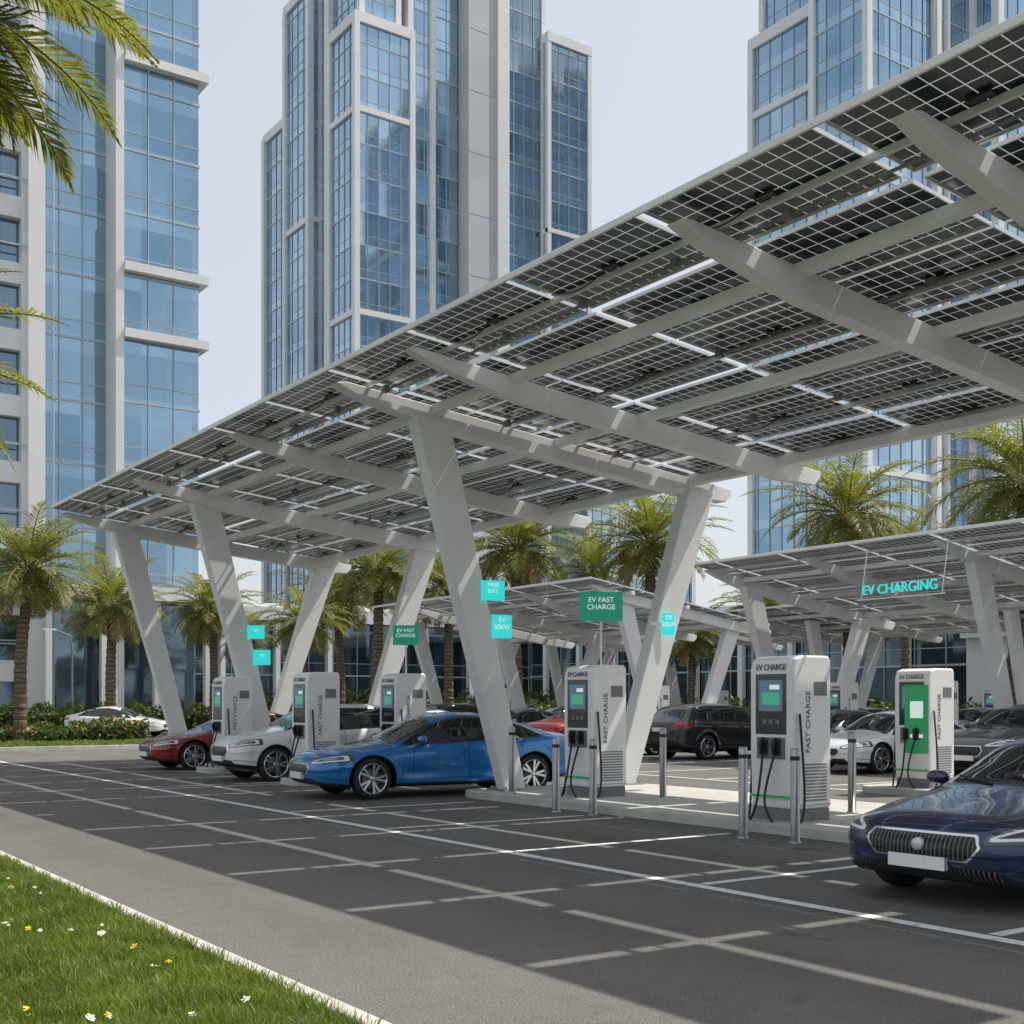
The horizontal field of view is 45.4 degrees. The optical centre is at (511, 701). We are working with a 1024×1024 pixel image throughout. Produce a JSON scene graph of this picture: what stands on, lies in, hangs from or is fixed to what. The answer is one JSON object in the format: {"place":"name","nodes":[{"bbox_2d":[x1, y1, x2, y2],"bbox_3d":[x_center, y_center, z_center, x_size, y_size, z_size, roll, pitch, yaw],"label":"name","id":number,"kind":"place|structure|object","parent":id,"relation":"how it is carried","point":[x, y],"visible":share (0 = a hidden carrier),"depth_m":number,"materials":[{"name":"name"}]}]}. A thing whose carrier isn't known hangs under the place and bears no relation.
{"place":"outdoors","nodes":[
{"label":"outdoors","id":0,"kind":"place"},
{"bbox_2d":[0,852,381,1023],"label":"lawn","id":1,"kind":"structure","parent":0,"point":[7,1022],"depth_m":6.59,"materials":[{"name":"green plant"}]},
{"bbox_2d":[0,265,68,471],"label":"palm tree","id":2,"kind":"object","parent":1,"relation":"on","point":[18,378],"visible":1,"depth_m":17.61,"materials":[{"name":"green plant"}]},
{"bbox_2d":[0,0,159,194],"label":"palm tree","id":3,"kind":"object","parent":1,"relation":"on","point":[14,125],"visible":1,"depth_m":12.98,"materials":[{"name":"green plant"}]},
{"bbox_2d":[2,877,249,1023],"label":"daisy flowers","id":4,"kind":"object","parent":1,"relation":"on","point":[99,933],"visible":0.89,"depth_m":7.12,"materials":[{"name":"white plant"}]},
{"bbox_2d":[325,1012,388,1023],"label":"grass","id":5,"kind":"structure","parent":0,"point":[379,1021],"depth_m":5.83,"materials":[{"name":"green plant"}]},
{"bbox_2d":[261,0,591,608],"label":"glass tower","id":6,"kind":"structure","parent":0,"point":[420,158],"depth_m":139.98,"materials":[{"name":"glass"}]},
{"bbox_2d":[198,0,759,607],"label":"sky","id":7,"kind":"structure","parent":0,"point":[669,77],"materials":[{"name":"white"}]},
{"bbox_2d":[0,732,1023,1023],"bbox_3d":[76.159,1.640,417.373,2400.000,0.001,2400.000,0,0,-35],"label":"ground","id":8,"kind":"structure","parent":0,"point":[400,928],"depth_m":10.07,"materials":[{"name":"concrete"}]},
{"bbox_2d":[42,628,72,713],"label":"street lamp","id":9,"kind":"object","parent":8,"relation":"on","point":[53,629],"visible":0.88,"depth_m":65.97,"materials":[{"name":"grey metal"}]},
{"bbox_2d":[0,20,194,714],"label":"dark glazing","id":10,"kind":"structure","parent":8,"relation":"on","point":[138,679],"depth_m":68.75,"materials":[{"name":"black glass"}]},
{"bbox_2d":[45,0,197,588],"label":"glazing","id":11,"kind":"structure","parent":10,"relation":"on","point":[160,252],"depth_m":70.48,"materials":[{"name":"blue glass"}]},
{"bbox_2d":[0,0,199,713],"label":"mullions","id":12,"kind":"object","parent":8,"relation":"on","point":[53,461],"visible":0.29,"depth_m":70.01,"materials":[{"name":"grey metal"}]},
{"bbox_2d":[0,0,209,714],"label":"cladding","id":13,"kind":"structure","parent":8,"relation":"on","point":[26,210],"depth_m":66.81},
{"bbox_2d":[46,548,173,705],"bbox_3d":[-19.861,-2.768,59.706,6.575,8.858,6.438,0,0,-2],"label":"palm tree","id":14,"kind":"object","parent":8,"relation":"on","point":[113,612],"visible":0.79,"depth_m":59.10,"materials":[{"name":"green plant"}]},
{"bbox_2d":[64,706,167,735],"bbox_3d":[-18.663,0.919,58.031,4.890,1.442,2.200,0,0,5],"label":"parked car","id":15,"kind":"object","parent":8,"relation":"on","point":[158,727],"visible":0.47,"depth_m":57.33,"materials":[{"name":"paint"}]},
{"bbox_2d":[0,850,391,1023],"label":"kerb","id":16,"kind":"structure","parent":8,"relation":"on","point":[349,1009],"depth_m":7.43,"materials":[{"name":"concrete"}]},
{"bbox_2d":[139,711,283,770],"bbox_3d":[-6.876,0.919,30.867,4.890,1.442,2.200,0,0,-35],"label":"parked car","id":17,"kind":"object","parent":8,"relation":"on","point":[188,749],"visible":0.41,"depth_m":29.33,"materials":[{"name":"paint"}]},
{"bbox_2d":[196,766,230,773],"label":"concrete island","id":18,"kind":"structure","parent":8,"relation":"on","point":[210,770],"depth_m":28.05,"materials":[{"name":"grey concrete"}]},
{"bbox_2d":[207,676,251,767],"bbox_3d":[-6.644,0.520,28.657,0.920,2.225,0.955,0,0,-35],"label":"ev charger","id":19,"kind":"object","parent":18,"relation":"on","point":[231,704],"visible":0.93,"depth_m":28.41,"materials":[{"name":"grey metal"}]},
{"bbox_2d":[156,570,273,719],"bbox_3d":[-15.787,-2.667,64.083,6.294,8.648,5.949,0,0,-35],"label":"palm tree","id":20,"kind":"object","parent":8,"relation":"on","point":[204,621],"visible":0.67,"depth_m":63.53,"materials":[{"name":"green plant"}]},
{"bbox_2d":[0,699,471,729],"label":"hedge","id":21,"kind":"object","parent":8,"relation":"on","point":[194,719],"visible":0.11,"depth_m":65.34,"materials":[{"name":"green plant"}]},
{"bbox_2d":[200,607,281,665],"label":"palm tree","id":22,"kind":"object","parent":8,"relation":"on","point":[257,646],"visible":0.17,"depth_m":89.77,"materials":[{"name":"green plant"}]},
{"bbox_2d":[210,704,379,781],"bbox_3d":[-4.156,0.840,26.669,4.740,1.600,2.200,0,0,-35],"label":"parked car","id":23,"kind":"object","parent":8,"relation":"on","point":[264,753],"visible":0.45,"depth_m":25.28,"materials":[{"name":"paint"}]},
{"bbox_2d":[281,777,316,785],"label":"concrete island","id":24,"kind":"structure","parent":8,"relation":"on","point":[287,781],"depth_m":24.03,"materials":[{"name":"grey concrete"}]},
{"bbox_2d":[286,672,339,777],"bbox_3d":[-4.022,0.520,24.513,0.920,2.225,0.955,0,0,-35],"label":"ev charger","id":25,"kind":"object","parent":24,"relation":"on","point":[315,710],"visible":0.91,"depth_m":24.27,"materials":[{"name":"grey metal"}]},
{"bbox_2d":[380,673,425,731],"bbox_3d":[-2.377,0.520,25.650,0.920,2.225,0.955,0,0,-35],"label":"ev charger","id":26,"kind":"object","parent":24,"relation":"on","point":[402,696],"visible":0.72,"depth_m":25.42,"materials":[{"name":"grey metal"}]},
{"bbox_2d":[393,625,418,672],"bbox_3d":[-2.257,-1.070,26.046,0.550,1.120,0.082,0,0,0],"label":"charging sign","id":27,"kind":"object","parent":26,"relation":"attached to","point":[405,635],"visible":0.99,"depth_m":26.01,"materials":[{"name":"metal"}]},
{"bbox_2d":[249,584,357,672],"bbox_3d":[-10.380,-2.238,61.947,5.664,7.794,5.786,0,0,-27],"label":"palm tree","id":28,"kind":"object","parent":8,"relation":"on","point":[321,638],"visible":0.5,"depth_m":61.73,"materials":[{"name":"green plant"}]},
{"bbox_2d":[267,555,392,703],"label":"palm tree","id":29,"kind":"object","parent":8,"relation":"on","point":[357,616],"visible":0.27,"depth_m":71.41,"materials":[{"name":"green plant"}]},
{"bbox_2d":[195,620,530,713],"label":"glazing","id":30,"kind":"structure","parent":8,"relation":"on","point":[436,645],"depth_m":116.60,"materials":[{"name":"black glass"}]},
{"bbox_2d":[196,602,472,701],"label":"cladding","id":31,"kind":"structure","parent":30,"relation":"attached to","point":[276,657],"depth_m":110.94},
{"bbox_2d":[195,621,530,698],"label":"mullions","id":32,"kind":"object","parent":30,"relation":"attached to","point":[357,675],"visible":0.06,"depth_m":116.19,"materials":[{"name":"grey metal"}]},
{"bbox_2d":[301,526,445,689],"bbox_3d":[-6.019,-3.372,55.826,7.206,10.053,7.479,0,0,-13],"label":"palm tree","id":33,"kind":"object","parent":8,"relation":"on","point":[377,580],"visible":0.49,"depth_m":55.62,"materials":[{"name":"green plant"}]},
{"bbox_2d":[264,688,564,710],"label":"hedge","id":34,"kind":"object","parent":8,"relation":"on","point":[541,697],"visible":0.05,"depth_m":109.20,"materials":[{"name":"green plant"}]},
{"bbox_2d":[289,712,564,799],"bbox_3d":[-1.389,0.908,22.139,5.281,1.465,2.270,0,0,-30],"label":"parked car","id":35,"kind":"object","parent":8,"relation":"on","point":[441,748],"visible":0.91,"depth_m":21.19,"materials":[{"name":"paint"}]},
{"bbox_2d":[426,708,449,713],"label":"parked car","id":36,"kind":"object","parent":8,"relation":"on","point":[431,710],"visible":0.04,"depth_m":38.98,"materials":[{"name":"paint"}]},
{"bbox_2d":[393,543,490,702],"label":"palm tree","id":37,"kind":"object","parent":8,"relation":"on","point":[441,590],"visible":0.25,"depth_m":69.81,"materials":[{"name":"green plant"}]},
{"bbox_2d":[426,703,477,712],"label":"parked car","id":38,"kind":"object","parent":8,"relation":"on","point":[458,707],"visible":0.1,"depth_m":45.68,"materials":[{"name":"paint"}]},
{"bbox_2d":[0,752,1023,945],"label":"parking bay markings","id":39,"kind":"object","parent":8,"relation":"on","point":[989,937],"visible":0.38,"depth_m":12.18,"materials":[{"name":"paint"}]},
{"bbox_2d":[509,707,556,724],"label":"parked car","id":40,"kind":"object","parent":8,"relation":"on","point":[523,716],"visible":0.17,"depth_m":43.34,"materials":[{"name":"paint"}]},
{"bbox_2d":[50,11,1023,790],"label":"solar canopy","id":41,"kind":"object","parent":8,"relation":"on","point":[872,273],"visible":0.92,"depth_m":18.32,"materials":[{"name":"silver metal"}]},
{"bbox_2d":[237,625,264,638],"bbox_3d":[-6.201,-1.660,29.067,0.652,0.320,0.057,0,0,-20],"label":"sign","id":42,"kind":"object","parent":41,"relation":"attached to","point":[255,631],"visible":1,"depth_m":29.09,"materials":[{"name":"teal"}]},
{"bbox_2d":[243,650,269,664],"bbox_3d":[-6.078,-1.060,29.153,0.652,0.360,0.057,0,0,-20],"label":"sign","id":43,"kind":"object","parent":41,"relation":"attached to","point":[260,657],"visible":1,"depth_m":29.16,"materials":[{"name":"teal"}]},
{"bbox_2d":[481,580,504,600],"bbox_3d":[-0.441,-1.880,20.648,0.670,0.340,0.062,0,0,-23],"label":"sign","id":44,"kind":"object","parent":41,"relation":"attached to","point":[491,590],"visible":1,"depth_m":20.67,"materials":[{"name":"teal"}]},
{"bbox_2d":[490,614,511,638],"bbox_3d":[-0.293,-1.280,20.750,0.610,0.400,0.062,0,0,-23],"label":"sign","id":45,"kind":"object","parent":41,"relation":"attached to","point":[501,626],"visible":1,"depth_m":20.77,"materials":[{"name":"teal"}]},
{"bbox_2d":[649,613,675,634],"bbox_3d":[2.821,-1.460,22.900,0.539,0.420,0.062,0,0,-23],"label":"leg display","id":46,"kind":"object","parent":41,"relation":"attached to","point":[667,623],"visible":1,"depth_m":22.91,"materials":[{"name":"teal"}]},
{"bbox_2d":[474,499,620,690],"bbox_3d":[-0.102,-4.364,60.143,8.759,12.044,8.439,0,0,39],"label":"palm tree","id":47,"kind":"object","parent":8,"relation":"on","point":[517,556],"visible":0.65,"depth_m":59.03,"materials":[{"name":"green plant"}]},
{"bbox_2d":[546,706,564,713],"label":"parked car","id":48,"kind":"object","parent":8,"relation":"on","point":[558,710],"visible":0.04,"depth_m":64.75,"materials":[{"name":"paint"}]},
{"bbox_2d":[551,738,560,811],"bbox_3d":[0.656,1.090,18.274,0.150,1.100,0.150,0,0,-35],"label":"bollard","id":49,"kind":"object","parent":8,"relation":"on","point":[555,774],"visible":1,"depth_m":18.23,"materials":[{"name":"metal"}]},
{"bbox_2d":[373,577,770,713],"bbox_3d":[1.904,-1.262,49.216,8.790,5.765,15.400,0,0,-35],"label":"solar canopy","id":50,"kind":"object","parent":8,"relation":"on","point":[547,613],"visible":0.5,"depth_m":47.75,"materials":[{"name":"silver metal"}]},
{"bbox_2d":[541,520,638,648],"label":"palm tree","id":51,"kind":"object","parent":8,"relation":"on","point":[590,571],"visible":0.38,"depth_m":84.72,"materials":[{"name":"green plant"}]},
{"bbox_2d":[526,712,658,754],"bbox_3d":[2.669,0.919,37.466,4.890,1.442,2.200,0,0,-35],"label":"parked car","id":52,"kind":"object","parent":8,"relation":"on","point":[555,723],"visible":0.11,"depth_m":36.08,"materials":[{"name":"paint"}]},
{"bbox_2d":[588,739,597,814],"bbox_3d":[1.176,1.090,17.788,0.150,1.100,0.150,0,0,-35],"label":"bollard","id":53,"kind":"object","parent":8,"relation":"on","point":[592,776],"visible":1,"depth_m":17.74,"materials":[{"name":"metal"}]},
{"bbox_2d":[592,500,689,602],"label":"glazing","id":54,"kind":"structure","parent":8,"relation":"on","point":[595,516],"depth_m":193.90,"materials":[{"name":"blue glass"}]},
{"bbox_2d":[592,501,670,583],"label":"mullions","id":55,"kind":"object","parent":54,"relation":"attached to","point":[623,530],"visible":0.06,"depth_m":194.02,"materials":[{"name":"grey metal"}]},
{"bbox_2d":[600,495,695,603],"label":"cladding","id":56,"kind":"structure","parent":54,"relation":"attached to","point":[693,589],"depth_m":202.41,"materials":[{"name":"white"}]},
{"bbox_2d":[562,494,735,592],"bbox_3d":[7.129,-4.695,62.303,8.439,12.709,8.759,0,0,23],"label":"palm tree","id":57,"kind":"object","parent":8,"relation":"on","point":[648,548],"visible":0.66,"depth_m":61.10,"materials":[{"name":"green plant"}]},
{"bbox_2d":[465,783,885,842],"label":"concrete island","id":58,"kind":"structure","parent":8,"relation":"on","point":[717,808],"depth_m":17.92,"materials":[{"name":"grey concrete"}]},
{"bbox_2d":[508,727,515,792],"bbox_3d":[0.000,0.965,20.511,0.150,1.100,0.150,0,0,-35],"label":"bollard","id":59,"kind":"object","parent":58,"relation":"on","point":[511,759],"visible":1,"depth_m":20.46,"materials":[{"name":"metal"}]},
{"bbox_2d":[561,665,625,797],"bbox_3d":[1.260,0.520,19.775,0.920,2.225,0.955,0,0,-35],"label":"ev charger","id":60,"kind":"object","parent":58,"relation":"on","point":[595,701],"visible":0.95,"depth_m":19.57,"materials":[{"name":"grey metal"}]},
{"bbox_2d":[579,592,622,664],"bbox_3d":[1.474,-1.165,20.297,0.720,1.310,0.082,0,0,0],"label":"charging sign","id":61,"kind":"object","parent":60,"relation":"attached to","point":[600,606],"visible":1,"depth_m":20.26,"materials":[{"name":"metal"}]},
{"bbox_2d":[658,728,667,797],"bbox_3d":[2.382,0.965,19.328,0.150,1.100,0.150,0,0,-35],"label":"bollard","id":62,"kind":"object","parent":58,"relation":"on","point":[663,761],"visible":1,"depth_m":19.28,"materials":[{"name":"metal"}]},
{"bbox_2d":[748,655,830,822],"bbox_3d":[3.518,0.520,15.805,0.920,2.225,0.955,0,0,-35],"label":"ev charger","id":63,"kind":"object","parent":58,"relation":"on","point":[790,702],"visible":0.95,"depth_m":15.60,"materials":[{"name":"grey metal"}]},
{"bbox_2d":[846,732,857,812],"bbox_3d":[4.649,0.965,16.751,0.150,1.100,0.150,0,0,-35],"label":"bollard","id":64,"kind":"object","parent":58,"relation":"on","point":[851,772],"visible":1,"depth_m":16.70,"materials":[{"name":"metal"}]},
{"bbox_2d":[646,703,750,759],"bbox_3d":[6.102,0.840,36.193,4.740,1.600,2.200,0,0,-35],"label":"parked car","id":65,"kind":"object","parent":8,"relation":"on","point":[705,731],"visible":0.69,"depth_m":34.95,"materials":[{"name":"paint"}]},
{"bbox_2d":[668,600,743,703],"bbox_3d":[8.592,-1.565,57.760,4.869,6.440,4.974,0,0,19],"label":"palm tree","id":66,"kind":"object","parent":8,"relation":"on","point":[694,649],"visible":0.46,"depth_m":57.54,"materials":[{"name":"green plant"}]},
{"bbox_2d":[737,747,748,838],"bbox_3d":[2.787,1.090,14.780,0.150,1.100,0.150,0,0,-35],"label":"bollard","id":67,"kind":"object","parent":8,"relation":"on","point":[742,792],"visible":1,"depth_m":14.73,"materials":[{"name":"metal"}]},
{"bbox_2d":[531,634,965,710],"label":"glazing","id":68,"kind":"structure","parent":8,"relation":"on","point":[931,656],"depth_m":88.92,"materials":[{"name":"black glass"}]},
{"bbox_2d":[543,598,911,708],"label":"cladding","id":69,"kind":"structure","parent":68,"relation":"attached to","point":[741,670],"depth_m":96.59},
{"bbox_2d":[530,634,965,707],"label":"mullions","id":70,"kind":"object","parent":68,"relation":"on","point":[884,666],"visible":0.1,"depth_m":87.48,"materials":[{"name":"grey metal"}]},
{"bbox_2d":[706,571,795,647],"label":"palm tree","id":71,"kind":"object","parent":8,"relation":"on","point":[769,602],"visible":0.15,"depth_m":72.10,"materials":[{"name":"green plant"}]},
{"bbox_2d":[525,695,981,712],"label":"hedge","id":72,"kind":"object","parent":8,"relation":"on","point":[545,707],"visible":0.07,"depth_m":72.80,"materials":[{"name":"green plant"}]},
{"bbox_2d":[788,748,801,843],"bbox_3d":[3.293,1.090,14.256,0.150,1.100,0.150,0,0,-35],"label":"bollard","id":73,"kind":"object","parent":8,"relation":"on","point":[794,795],"visible":1,"depth_m":14.21,"materials":[{"name":"metal"}]},
{"bbox_2d":[739,450,945,681],"bbox_3d":[16.828,-5.497,59.929,9.139,14.317,8.806,0,0,36],"label":"palm tree","id":74,"kind":"object","parent":8,"relation":"on","point":[847,522],"visible":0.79,"depth_m":59.18,"materials":[{"name":"green plant"}]},
{"bbox_2d":[830,709,889,746],"bbox_3d":[8.944,0.919,33.659,4.890,1.442,2.200,0,0,-35],"label":"parked car","id":75,"kind":"object","parent":8,"relation":"on","point":[844,718],"visible":0.06,"depth_m":33.03,"materials":[{"name":"paint"}]},
{"bbox_2d":[858,707,884,712],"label":"parked car","id":76,"kind":"object","parent":8,"relation":"on","point":[872,710],"visible":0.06,"depth_m":49.02,"materials":[{"name":"paint"}]},
{"bbox_2d":[862,783,929,795],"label":"concrete island","id":77,"kind":"structure","parent":8,"relation":"on","point":[887,788],"depth_m":21.70,"materials":[{"name":"grey concrete"}]},
{"bbox_2d":[892,668,953,788],"bbox_3d":[7.272,0.520,21.805,0.920,2.225,0.955,0,0,-35],"label":"ev charger","id":78,"kind":"object","parent":77,"relation":"on","point":[924,725],"visible":0.94,"depth_m":21.60,"materials":[{"name":"grey metal"}]},
{"bbox_2d":[830,710,965,773],"bbox_3d":[9.099,0.919,29.390,4.890,1.442,2.200,0,0,-35],"label":"parked car","id":79,"kind":"object","parent":8,"relation":"on","point":[875,735],"visible":0.38,"depth_m":27.95,"materials":[{"name":"paint"}]},
{"bbox_2d":[866,501,958,668],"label":"palm tree","id":80,"kind":"object","parent":8,"relation":"on","point":[905,652],"visible":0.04,"depth_m":74.72,"materials":[{"name":"green plant"}]},
{"bbox_2d":[848,738,1023,889],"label":"parked car","id":81,"kind":"object","parent":8,"relation":"on","point":[966,825],"visible":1,"depth_m":9.93,"materials":[{"name":"paint"}]},
{"bbox_2d":[902,418,1023,704],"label":"palm tree","id":82,"kind":"object","parent":8,"relation":"on","point":[1001,500],"visible":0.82,"depth_m":49.57,"materials":[{"name":"green plant"}]},
{"bbox_2d":[958,707,993,725],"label":"parked car","id":83,"kind":"object","parent":8,"relation":"on","point":[973,715],"visible":0.11,"depth_m":45.11,"materials":[{"name":"paint"}]},
{"bbox_2d":[954,704,1023,776],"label":"parked car","id":84,"kind":"object","parent":8,"relation":"on","point":[988,733],"visible":0.48,"depth_m":25.66,"materials":[{"name":"paint"}]},
{"bbox_2d":[747,0,1023,590],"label":"glass tower","id":85,"kind":"structure","parent":0,"point":[807,60],"depth_m":109.81,"materials":[{"name":"blue glass"}]},
{"bbox_2d":[960,626,1007,706],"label":"white kiosk building","id":86,"kind":"structure","parent":0,"point":[976,679],"depth_m":68.14,"materials":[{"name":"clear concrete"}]},
{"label":"concrete island","id":87,"kind":"structure","parent":0,"visible":0},
{"bbox_2d":[830,682,857,709],"bbox_3d":[9.951,0.520,37.273,0.920,2.225,0.955,0,0,-35],"label":"ev charger","id":88,"kind":"object","parent":87,"relation":"on","point":[843,695],"visible":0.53,"depth_m":37.03,"materials":[{"name":"grey metal"}]},
{"bbox_2d":[694,518,1023,709],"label":"solar canopy","id":89,"kind":"object","parent":87,"relation":"on","point":[976,590],"visible":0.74,"depth_m":34.37,"materials":[{"name":"silver metal"}]},
{"bbox_2d":[858,539,948,600],"bbox_3d":[9.652,-3.243,30.258,0.333,1.340,2.600,0,0,-35],"label":"canopy lettering sign","id":90,"kind":"object","parent":89,"relation":"attached to","point":[927,585],"visible":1,"depth_m":30.07,"materials":[{"name":"teal plastic"}]},
{"bbox_2d":[954,681,957,723],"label":"ev charger","id":91,"kind":"object","parent":87,"relation":"on","point":[955,701],"depth_m":34.28,"materials":[{"name":"grey metal"}]},
{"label":"concrete island","id":92,"kind":"structure","parent":0,"visible":0},
{"bbox_2d":[505,688,512,708],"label":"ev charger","id":93,"kind":"object","parent":92,"relation":"on","point":[508,698],"visible":0.15,"depth_m":51.73,"materials":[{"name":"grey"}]},
{"bbox_2d":[656,685,669,710],"bbox_3d":[5.117,0.520,44.265,0.920,2.225,0.955,0,0,-35],"label":"ev charger","id":94,"kind":"object","parent":92,"relation":"on","point":[664,698],"visible":0.22,"depth_m":44.05,"materials":[{"name":"grey metal"}]},
{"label":"concrete island","id":95,"kind":"structure","parent":0,"visible":0},
{"bbox_2d":[717,690,727,703],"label":"ev charger","id":96,"kind":"object","parent":95,"relation":"on","point":[723,697],"visible":0.2,"depth_m":62.99,"materials":[{"name":"grey metal"}]},
{"bbox_2d":[545,595,1023,706],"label":"solar canopy","id":97,"kind":"object","parent":95,"relation":"on","point":[813,629],"visible":0.23,"depth_m":57.27,"materials":[{"name":"silver metal"}]},
{"bbox_2d":[982,687,993,707],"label":"ev charger","id":98,"kind":"object","parent":95,"relation":"on","point":[987,702],"visible":0.16,"depth_m":50.06,"materials":[{"name":"grey metal"}]},
{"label":"lawn","id":99,"kind":"structure","parent":0,"visible":0},
{"bbox_2d":[0,500,110,741],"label":"palm tree","id":100,"kind":"object","parent":99,"relation":"on","point":[34,578],"visible":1,"depth_m":44.82,"materials":[{"name":"green plant"}]},
{"bbox_2d":[0,745,138,750],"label":"kerb","id":101,"kind":"structure","parent":99,"relation":"on","point":[67,747],"depth_m":41.94,"materials":[{"name":"concrete"}]},
{"bbox_2d":[0,738,147,746],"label":"grass","id":102,"kind":"structure","parent":99,"relation":"on","point":[75,742],"depth_m":43.19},
{"bbox_2d":[0,714,151,741],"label":"flowering shrubs","id":103,"kind":"object","parent":99,"relation":"on","point":[78,730],"visible":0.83,"depth_m":46.69,"materials":[{"name":"green plant"}]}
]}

